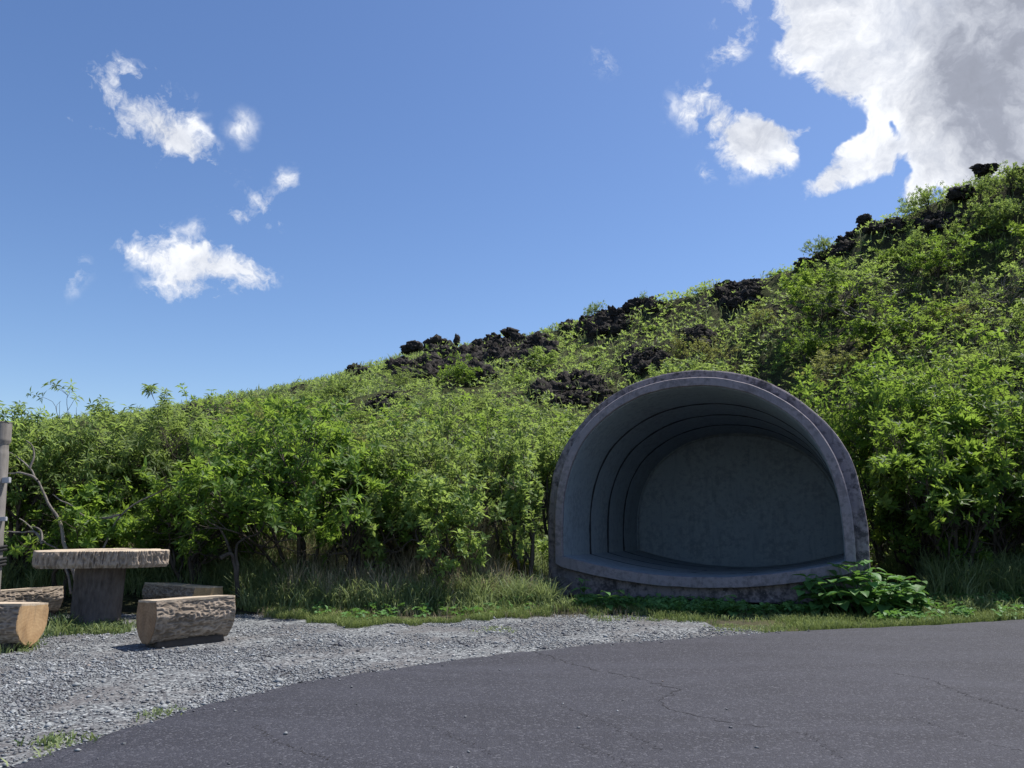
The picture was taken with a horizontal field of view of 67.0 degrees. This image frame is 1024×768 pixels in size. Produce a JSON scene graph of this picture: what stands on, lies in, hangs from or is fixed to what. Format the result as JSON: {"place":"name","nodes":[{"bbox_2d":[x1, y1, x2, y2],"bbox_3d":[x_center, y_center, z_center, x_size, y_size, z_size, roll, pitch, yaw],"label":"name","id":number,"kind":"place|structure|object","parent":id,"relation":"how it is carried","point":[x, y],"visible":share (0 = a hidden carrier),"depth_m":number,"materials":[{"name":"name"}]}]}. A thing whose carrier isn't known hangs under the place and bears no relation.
{"place":"outdoors","nodes":[
{"label":"outdoors","id":0,"kind":"place"},
{"bbox_2d":[0,613,809,767],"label":"gravel ground","id":1,"kind":"structure","parent":0,"point":[436,632],"depth_m":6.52,"materials":[{"name":"grey gravel"}]},
{"bbox_2d":[0,421,12,589],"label":"wooden post","id":2,"kind":"object","parent":1,"relation":"on","point":[5,435],"visible":1,"depth_m":6.25,"materials":[{"name":"grey wood"}]},
{"bbox_2d":[0,602,48,651],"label":"log bench","id":3,"kind":"object","parent":1,"relation":"on","point":[26,622],"visible":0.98,"depth_m":6.71,"materials":[{"name":"brown wood"}]},
{"bbox_2d":[0,586,63,616],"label":"log bench","id":4,"kind":"object","parent":1,"relation":"on","point":[52,596],"visible":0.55,"depth_m":9.00,"materials":[{"name":"brown wood"}]},
{"bbox_2d":[32,548,169,623],"bbox_3d":[-4.502,2.251,8.507,1.416,0.846,0.992,2,-10,-11],"label":"slab table","id":5,"kind":"object","parent":1,"relation":"on","point":[98,584],"visible":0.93,"depth_m":8.25,"materials":[{"name":"grey stone"}]},
{"bbox_2d":[142,582,222,599],"bbox_3d":[-4.141,2.692,9.670,1.118,0.369,0.446,-7,-16,34],"label":"log bench","id":6,"kind":"object","parent":1,"relation":"on","point":[154,590],"visible":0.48,"depth_m":9.50,"materials":[{"name":"brown wood"}]},
{"bbox_2d":[136,595,235,648],"bbox_3d":[-3.021,2.208,7.176,0.464,0.444,0.748,-14,-17,42],"label":"log bench","id":7,"kind":"object","parent":1,"relation":"on","point":[174,622],"visible":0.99,"depth_m":7.01,"materials":[{"name":"brown wood"}]},
{"bbox_2d":[0,0,1023,421],"label":"sky","id":8,"kind":"structure","parent":0,"point":[202,195],"materials":[{"name":"blue"}]},
{"bbox_2d":[3,163,1023,614],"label":"hill","id":9,"kind":"structure","parent":0,"point":[132,599],"depth_m":25.90,"materials":[{"name":"green plant"}]},
{"bbox_2d":[5,446,32,526],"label":"shrub","id":10,"kind":"object","parent":9,"relation":"on","point":[16,468],"visible":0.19,"depth_m":10.35,"materials":[{"name":"green plant"}]},
{"bbox_2d":[0,400,121,583],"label":"shrub","id":11,"kind":"object","parent":9,"relation":"on","point":[23,424],"visible":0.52,"depth_m":10.83,"materials":[{"name":"green plant"}]},
{"bbox_2d":[3,476,151,598],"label":"shrub","id":12,"kind":"object","parent":9,"relation":"on","point":[83,532],"visible":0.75,"depth_m":10.16,"materials":[{"name":"green plant"}]},
{"bbox_2d":[9,379,210,573],"bbox_3d":[-6.240,1.328,11.597,2.236,2.865,3.272,-8,-13,36],"label":"shrub","id":13,"kind":"object","parent":9,"relation":"on","point":[105,467],"visible":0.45,"depth_m":11.16,"materials":[{"name":"green plant"}]},
{"bbox_2d":[4,440,265,598],"bbox_3d":[-4.883,1.706,9.822,3.448,1.970,0.482,0,-10,0],"label":"bare branched shrub","id":14,"kind":"object","parent":9,"relation":"on","point":[235,562],"visible":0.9,"depth_m":9.73,"materials":[{"name":"grey plant"}]},
{"bbox_2d":[86,383,235,542],"bbox_3d":[-5.443,1.401,11.837,2.322,2.827,2.773,0,-10,0],"label":"shrub","id":15,"kind":"object","parent":9,"relation":"on","point":[167,458],"visible":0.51,"depth_m":11.78,"materials":[{"name":"green plant"}]},
{"bbox_2d":[129,459,271,584],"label":"shrub","id":16,"kind":"object","parent":9,"relation":"on","point":[182,545],"visible":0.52,"depth_m":10.17,"materials":[{"name":"green plant"}]},
{"bbox_2d":[181,399,222,417],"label":"shrub","id":17,"kind":"object","parent":9,"relation":"on","point":[195,405],"visible":0.22,"depth_m":33.58,"materials":[{"name":"green plant"}]},
{"bbox_2d":[174,413,320,547],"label":"shrub","id":18,"kind":"object","parent":9,"relation":"on","point":[235,461],"visible":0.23,"depth_m":11.42,"materials":[{"name":"green plant"}]},
{"bbox_2d":[224,397,301,427],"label":"slope shrub","id":19,"kind":"object","parent":9,"relation":"on","point":[249,401],"visible":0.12,"depth_m":24.31,"materials":[{"name":"green plant"}]},
{"bbox_2d":[175,383,355,461],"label":"slope shrub","id":20,"kind":"object","parent":9,"relation":"on","point":[220,402],"visible":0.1,"depth_m":16.90,"materials":[{"name":"green plant"}]},
{"bbox_2d":[139,395,425,572],"bbox_3d":[-3.002,1.450,10.862,3.482,2.705,3.441,0,-10,0],"label":"shrub","id":21,"kind":"object","parent":9,"relation":"on","point":[263,501],"visible":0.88,"depth_m":10.09,"materials":[{"name":"green plant"}]},
{"bbox_2d":[263,382,325,410],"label":"slope shrub","id":22,"kind":"object","parent":9,"relation":"on","point":[294,385],"visible":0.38,"depth_m":28.11,"materials":[{"name":"green plant"}]},
{"bbox_2d":[7,484,638,619],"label":"dry grass","id":23,"kind":"structure","parent":9,"relation":"on","point":[414,568],"depth_m":10.32,"materials":[{"name":"green plant"}]},
{"bbox_2d":[311,374,368,406],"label":"slope shrub","id":24,"kind":"object","parent":9,"relation":"on","point":[328,388],"visible":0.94,"depth_m":27.39,"materials":[{"name":"green plant"}]},
{"bbox_2d":[338,405,378,425],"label":"slope shrub","id":25,"kind":"object","parent":9,"relation":"on","point":[355,413],"visible":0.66,"depth_m":24.35,"materials":[{"name":"green plant"}]},
{"bbox_2d":[345,363,371,376],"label":"lava outcrop","id":26,"kind":"object","parent":9,"relation":"on","point":[358,371],"visible":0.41,"depth_m":48.03,"materials":[{"name":"black stone"}]},
{"bbox_2d":[301,460,431,581],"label":"shrub","id":27,"kind":"object","parent":9,"relation":"on","point":[336,525],"visible":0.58,"depth_m":10.23,"materials":[{"name":"green plant"}]},
{"bbox_2d":[290,391,471,464],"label":"slope shrub","id":28,"kind":"object","parent":9,"relation":"on","point":[429,410],"visible":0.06,"depth_m":17.02,"materials":[{"name":"green plant"}]},
{"bbox_2d":[365,390,411,413],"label":"lava outcrop","id":29,"kind":"object","parent":9,"relation":"on","point":[372,402],"visible":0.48,"depth_m":25.72,"materials":[{"name":"black stone"}]},
{"bbox_2d":[322,430,461,564],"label":"shrub","id":30,"kind":"object","parent":9,"relation":"on","point":[371,497],"visible":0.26,"depth_m":10.74,"materials":[{"name":"green plant"}]},
{"bbox_2d":[351,407,436,466],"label":"slope shrub","id":31,"kind":"object","parent":9,"relation":"on","point":[359,437],"visible":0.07,"depth_m":14.28,"materials":[{"name":"green plant"}]},
{"bbox_2d":[327,400,481,537],"bbox_3d":[-1.835,1.637,13.405,2.848,2.859,3.485,0,-10,0],"label":"shrub","id":32,"kind":"object","parent":9,"relation":"on","point":[409,417],"visible":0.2,"depth_m":13.12,"materials":[{"name":"green plant"}]},
{"bbox_2d":[377,364,434,391],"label":"slope shrub","id":33,"kind":"object","parent":9,"relation":"on","point":[403,381],"visible":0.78,"depth_m":29.77,"materials":[{"name":"green plant"}]},
{"bbox_2d":[399,340,423,354],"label":"lava boulder","id":34,"kind":"object","parent":9,"relation":"on","point":[411,347],"visible":0.78,"depth_m":46.48,"materials":[{"name":"black stone"}]},
{"bbox_2d":[359,403,465,461],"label":"slope shrub","id":35,"kind":"object","parent":9,"relation":"on","point":[409,424],"visible":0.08,"depth_m":19.45,"materials":[{"name":"green plant"}]},
{"bbox_2d":[350,466,491,599],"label":"shrub","id":36,"kind":"object","parent":9,"relation":"on","point":[423,518],"visible":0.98,"depth_m":10.06,"materials":[{"name":"green plant"}]},
{"bbox_2d":[379,382,479,428],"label":"slope shrub","id":37,"kind":"object","parent":9,"relation":"on","point":[419,411],"visible":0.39,"depth_m":22.28,"materials":[{"name":"green plant"}]},
{"bbox_2d":[385,334,503,389],"bbox_3d":[-3.388,-1.253,38.163,5.609,6.734,19.384,2,-10,-11],"label":"lava outcrop","id":38,"kind":"object","parent":9,"relation":"on","point":[434,357],"visible":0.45,"depth_m":36.09,"materials":[{"name":"black stone"}]},
{"bbox_2d":[425,343,481,386],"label":"slope shrub","id":39,"kind":"object","parent":9,"relation":"on","point":[458,372],"visible":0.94,"depth_m":27.71,"materials":[{"name":"green plant"}]},
{"bbox_2d":[373,405,540,540],"bbox_3d":[-0.991,1.585,12.192,2.828,2.602,2.668,5,-11,-26],"label":"shrub","id":40,"kind":"object","parent":9,"relation":"on","point":[469,416],"visible":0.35,"depth_m":11.93,"materials":[{"name":"green plant"}]},
{"bbox_2d":[417,389,525,438],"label":"slope shrub","id":41,"kind":"object","parent":9,"relation":"on","point":[474,398],"visible":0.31,"depth_m":21.27,"materials":[{"name":"green plant"}]},
{"bbox_2d":[420,414,529,460],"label":"slope shrub","id":42,"kind":"object","parent":9,"relation":"on","point":[473,439],"visible":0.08,"depth_m":18.18,"materials":[{"name":"green plant"}]},
{"bbox_2d":[397,401,571,487],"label":"slope shrub","id":43,"kind":"object","parent":9,"relation":"on","point":[480,459],"visible":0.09,"depth_m":16.56,"materials":[{"name":"green plant"}]},
{"bbox_2d":[432,399,541,565],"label":"shrub","id":44,"kind":"object","parent":9,"relation":"on","point":[530,461],"visible":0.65,"depth_m":11.33,"materials":[{"name":"green plant"}]},
{"bbox_2d":[410,381,574,448],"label":"slope shrub","id":45,"kind":"object","parent":9,"relation":"on","point":[508,400],"visible":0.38,"depth_m":19.86,"materials":[{"name":"green plant"}]},
{"bbox_2d":[463,331,560,368],"bbox_3d":[-0.426,-1.688,39.481,4.716,4.971,13.632,2,-10,-11],"label":"lava outcrop","id":46,"kind":"object","parent":9,"relation":"on","point":[504,350],"visible":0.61,"depth_m":36.73,"materials":[{"name":"black stone"}]},
{"bbox_2d":[487,554,538,574],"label":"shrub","id":47,"kind":"object","parent":9,"relation":"on","point":[515,566],"visible":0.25,"depth_m":11.07,"materials":[{"name":"green plant"}]},
{"bbox_2d":[4,163,1023,572],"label":"undergrowth","id":48,"kind":"object","parent":9,"relation":"on","point":[552,377],"visible":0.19,"depth_m":27.35,"materials":[{"name":"green plant"}]},
{"bbox_2d":[481,405,568,546],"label":"shrub","id":49,"kind":"object","parent":9,"relation":"on","point":[546,456],"visible":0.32,"depth_m":14.28,"materials":[{"name":"green plant"}]},
{"bbox_2d":[481,402,589,449],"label":"slope shrub","id":50,"kind":"object","parent":9,"relation":"on","point":[570,420],"visible":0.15,"depth_m":20.78,"materials":[{"name":"green plant"}]},
{"bbox_2d":[520,346,575,364],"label":"slope shrub","id":51,"kind":"object","parent":9,"relation":"on","point":[542,358],"visible":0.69,"depth_m":31.60,"materials":[{"name":"green plant"}]},
{"bbox_2d":[527,369,613,407],"bbox_3d":[2.070,0.239,27.784,3.132,2.119,4.195,0,-10,0],"label":"lava outcrop","id":52,"kind":"object","parent":9,"relation":"on","point":[590,381],"visible":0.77,"depth_m":26.89,"materials":[{"name":"black stone"}]},
{"bbox_2d":[558,305,632,338],"bbox_3d":[4.125,-2.588,37.805,2.870,2.874,7.709,1,-10,-7],"label":"lava outcrop","id":53,"kind":"object","parent":9,"relation":"on","point":[613,318],"visible":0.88,"depth_m":35.75,"materials":[{"name":"black stone"}]},
{"bbox_2d":[597,590,628,612],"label":"broad leaved plant","id":54,"kind":"object","parent":9,"relation":"on","point":[611,605],"visible":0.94,"depth_m":9.40,"materials":[{"name":"green plant"}]},
{"bbox_2d":[620,296,665,315],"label":"lava outcrop","id":55,"kind":"object","parent":9,"relation":"on","point":[649,303],"visible":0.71,"depth_m":35.95,"materials":[{"name":"black stone"}]},
{"bbox_2d":[616,343,673,375],"bbox_3d":[4.944,-0.838,29.782,1.743,2.062,3.464,2,-10,-9],"label":"lava outcrop","id":56,"kind":"object","parent":9,"relation":"on","point":[647,357],"visible":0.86,"depth_m":28.73,"materials":[{"name":"black stone"}]},
{"bbox_2d":[622,350,751,381],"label":"slope shrub","id":57,"kind":"object","parent":9,"relation":"on","point":[701,366],"visible":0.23,"depth_m":23.89,"materials":[{"name":"green plant"}]},
{"bbox_2d":[677,324,716,348],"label":"lava outcrop","id":58,"kind":"object","parent":9,"relation":"on","point":[699,331],"visible":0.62,"depth_m":28.91,"materials":[{"name":"black stone"}]},
{"bbox_2d":[660,330,741,371],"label":"slope shrub","id":59,"kind":"object","parent":9,"relation":"on","point":[703,348],"visible":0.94,"depth_m":26.47,"materials":[{"name":"green plant"}]},
{"bbox_2d":[708,278,765,310],"bbox_3d":[9.261,-3.708,32.214,2.294,2.268,4.022,0,-10,0],"label":"lava outcrop","id":60,"kind":"object","parent":9,"relation":"on","point":[749,289],"visible":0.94,"depth_m":31.18,"materials":[{"name":"black stone"}]},
{"bbox_2d":[738,299,779,330],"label":"slope shrub","id":61,"kind":"object","parent":9,"relation":"on","point":[756,314],"visible":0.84,"depth_m":27.47,"materials":[{"name":"green plant"}]},
{"bbox_2d":[764,310,837,367],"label":"slope shrub","id":62,"kind":"object","parent":9,"relation":"on","point":[812,343],"visible":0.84,"depth_m":23.78,"materials":[{"name":"green plant"}]},
{"bbox_2d":[798,234,834,258],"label":"ridge bush","id":63,"kind":"object","parent":9,"relation":"on","point":[823,243],"visible":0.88,"depth_m":30.34,"materials":[{"name":"green plant"}]},
{"bbox_2d":[793,235,856,269],"bbox_3d":[12.495,-5.010,30.261,1.541,1.332,2.769,6,-12,-28],"label":"lava outcrop","id":64,"kind":"object","parent":9,"relation":"on","point":[846,244],"visible":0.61,"depth_m":29.71,"materials":[{"name":"black stone"}]},
{"bbox_2d":[778,256,880,327],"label":"slope shrub","id":65,"kind":"object","parent":9,"relation":"on","point":[789,284],"visible":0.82,"depth_m":25.70,"materials":[{"name":"green plant"}]},
{"bbox_2d":[788,335,905,395],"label":"slope shrub","id":66,"kind":"object","parent":9,"relation":"on","point":[834,361],"visible":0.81,"depth_m":21.15,"materials":[{"name":"green plant"}]},
{"bbox_2d":[795,258,934,320],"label":"slope shrub","id":67,"kind":"object","parent":9,"relation":"on","point":[873,290],"visible":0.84,"depth_m":24.24,"materials":[{"name":"green plant"}]},
{"bbox_2d":[845,216,907,237],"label":"lava outcrop","id":68,"kind":"object","parent":9,"relation":"on","point":[897,222],"visible":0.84,"depth_m":28.05,"materials":[{"name":"black stone"}]},
{"bbox_2d":[873,246,905,263],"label":"slope shrub","id":69,"kind":"object","parent":9,"relation":"on","point":[893,251],"visible":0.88,"depth_m":26.21,"materials":[{"name":"green plant"}]},
{"bbox_2d":[789,352,991,570],"bbox_3d":[7.129,1.565,14.554,3.596,4.090,3.355,-3,-10,15],"label":"shrub","id":70,"kind":"object","parent":9,"relation":"on","point":[869,510],"visible":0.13,"depth_m":14.37,"materials":[{"name":"green plant"}]},
{"bbox_2d":[819,284,968,357],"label":"slope shrub","id":71,"kind":"object","parent":9,"relation":"on","point":[873,330],"visible":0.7,"depth_m":21.86,"materials":[{"name":"green plant"}]},
{"bbox_2d":[800,322,1018,538],"bbox_3d":[7.032,1.016,13.620,3.525,4.085,4.101,-4,-11,20],"label":"shrub","id":72,"kind":"object","parent":9,"relation":"on","point":[875,396],"visible":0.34,"depth_m":13.57,"materials":[{"name":"green plant"}]},
{"bbox_2d":[894,223,930,259],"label":"ridge bush","id":73,"kind":"object","parent":9,"relation":"on","point":[917,236],"visible":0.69,"depth_m":25.72,"materials":[{"name":"green plant"}]},
{"bbox_2d":[894,180,947,220],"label":"ridge bush","id":74,"kind":"object","parent":9,"relation":"on","point":[924,196],"visible":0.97,"depth_m":27.60,"materials":[{"name":"green plant"}]},
{"bbox_2d":[865,437,993,577],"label":"shrub","id":75,"kind":"object","parent":9,"relation":"on","point":[884,519],"visible":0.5,"depth_m":10.93,"materials":[{"name":"green plant"}]},
{"bbox_2d":[912,210,969,233],"bbox_3d":[14.806,-5.520,26.853,1.469,1.285,1.730,0,-10,0],"label":"lava outcrop","id":76,"kind":"object","parent":9,"relation":"on","point":[937,220],"visible":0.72,"depth_m":26.57,"materials":[{"name":"black stone"}]},
{"bbox_2d":[866,398,1023,569],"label":"shrub","id":77,"kind":"object","parent":9,"relation":"on","point":[990,490],"visible":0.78,"depth_m":10.54,"materials":[{"name":"green plant"}]},
{"bbox_2d":[911,293,979,333],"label":"slope shrub","id":78,"kind":"object","parent":9,"relation":"on","point":[961,308],"visible":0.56,"depth_m":21.71,"materials":[{"name":"green plant"}]},
{"bbox_2d":[869,291,1023,435],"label":"shrub","id":79,"kind":"object","parent":9,"relation":"on","point":[956,332],"visible":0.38,"depth_m":14.95,"materials":[{"name":"green plant"}]},
{"bbox_2d":[873,341,1023,563],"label":"shrub","id":80,"kind":"object","parent":9,"relation":"on","point":[949,398],"visible":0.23,"depth_m":11.69,"materials":[{"name":"green plant"}]},
{"bbox_2d":[901,223,1005,277],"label":"slope shrub","id":81,"kind":"object","parent":9,"relation":"on","point":[937,260],"visible":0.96,"depth_m":24.11,"materials":[{"name":"green plant"}]},
{"bbox_2d":[937,214,975,250],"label":"ridge bush","id":82,"kind":"object","parent":9,"relation":"on","point":[954,228],"visible":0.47,"depth_m":25.23,"materials":[{"name":"green plant"}]},
{"bbox_2d":[945,184,976,200],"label":"lava boulder","id":83,"kind":"object","parent":9,"relation":"on","point":[955,193],"visible":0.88,"depth_m":26.76,"materials":[{"name":"black stone"}]},
{"bbox_2d":[924,452,1023,559],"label":"shrub","id":84,"kind":"object","parent":9,"relation":"on","point":[997,540],"visible":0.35,"depth_m":10.95,"materials":[{"name":"green plant"}]},
{"bbox_2d":[926,337,1023,389],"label":"slope shrub","id":85,"kind":"object","parent":9,"relation":"on","point":[1011,356],"visible":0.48,"depth_m":18.55,"materials":[{"name":"green plant"}]},
{"bbox_2d":[941,250,1023,312],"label":"slope shrub","id":86,"kind":"object","parent":9,"relation":"on","point":[1009,267],"visible":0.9,"depth_m":21.80,"materials":[{"name":"green plant"}]},
{"bbox_2d":[961,174,1004,203],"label":"ridge bush","id":87,"kind":"object","parent":9,"relation":"on","point":[982,185],"visible":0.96,"depth_m":26.15,"materials":[{"name":"green plant"}]},
{"bbox_2d":[969,163,998,177],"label":"lava boulder","id":88,"kind":"object","parent":9,"relation":"on","point":[980,169],"visible":0.87,"depth_m":27.71,"materials":[{"name":"black stone"}]},
{"bbox_2d":[954,195,1018,236],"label":"ridge bush","id":89,"kind":"object","parent":9,"relation":"on","point":[979,216],"visible":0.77,"depth_m":25.04,"materials":[{"name":"green plant"}]},
{"bbox_2d":[958,375,1023,468],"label":"shrub","id":90,"kind":"object","parent":9,"relation":"on","point":[980,400],"visible":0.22,"depth_m":11.97,"materials":[{"name":"green plant"}]},
{"bbox_2d":[970,193,1023,242],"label":"ridge bush","id":91,"kind":"object","parent":9,"relation":"on","point":[1011,209],"visible":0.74,"depth_m":24.66,"materials":[{"name":"green plant"}]},
{"bbox_2d":[978,211,1017,239],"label":"slope shrub","id":92,"kind":"object","parent":9,"relation":"on","point":[991,225],"visible":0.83,"depth_m":24.57,"materials":[{"name":"green plant"}]},
{"bbox_2d":[978,275,1023,328],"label":"slope shrub","id":93,"kind":"object","parent":9,"relation":"on","point":[1014,318],"visible":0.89,"depth_m":19.57,"materials":[{"name":"green plant"}]},
{"bbox_2d":[984,160,1023,196],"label":"ridge bush","id":94,"kind":"object","parent":9,"relation":"on","point":[1009,181],"visible":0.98,"depth_m":25.65,"materials":[{"name":"green plant"}]},
{"bbox_2d":[1006,219,1023,259],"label":"slope shrub","id":95,"kind":"object","parent":9,"relation":"on","point":[1015,229],"visible":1,"depth_m":23.13,"materials":[{"name":"green plant"}]},
{"bbox_2d":[4,526,1023,632],"bbox_3d":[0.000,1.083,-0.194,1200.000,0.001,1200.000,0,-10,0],"label":"ground","id":96,"kind":"structure","parent":0,"point":[740,622],"depth_m":8.99,"materials":[{"name":"green plant"}]},
{"bbox_2d":[0,527,1023,765],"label":"long grass","id":97,"kind":"structure","parent":96,"relation":"on","point":[1002,574],"depth_m":9.83,"materials":[{"name":"green plant"}]},
{"bbox_2d":[486,459,545,582],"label":"shrub","id":98,"kind":"object","parent":96,"relation":"on","point":[526,524],"visible":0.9,"depth_m":10.82,"materials":[{"name":"green plant"}]},
{"bbox_2d":[295,581,1023,622],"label":"creeping weeds","id":99,"kind":"object","parent":96,"relation":"on","point":[685,605],"visible":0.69,"depth_m":9.33,"materials":[{"name":"green plant"}]},
{"bbox_2d":[548,370,871,606],"bbox_3d":[3.221,1.645,12.210,4.266,3.124,4.007,-4,-11,24],"label":"concrete shelter","id":100,"kind":"object","parent":96,"relation":"on","point":[703,484],"visible":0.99,"depth_m":12.69,"materials":[{"name":"grey concrete"}]},
{"bbox_2d":[718,594,744,616],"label":"broad leaved plant","id":101,"kind":"object","parent":96,"relation":"on","point":[736,606],"visible":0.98,"depth_m":9.12,"materials":[{"name":"green plant"}]},
{"bbox_2d":[790,559,929,616],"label":"broad leaved plant","id":102,"kind":"object","parent":96,"relation":"on","point":[867,599],"visible":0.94,"depth_m":9.17,"materials":[{"name":"green plant"}]},
{"bbox_2d":[891,590,933,613],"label":"broad leaved plant","id":103,"kind":"object","parent":96,"relation":"on","point":[922,601],"visible":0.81,"depth_m":9.00,"materials":[{"name":"green plant"}]},
{"bbox_2d":[9,619,1023,767],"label":"road","id":104,"kind":"structure","parent":0,"point":[938,696],"depth_m":4.46,"materials":[{"name":"grey asphalt"}]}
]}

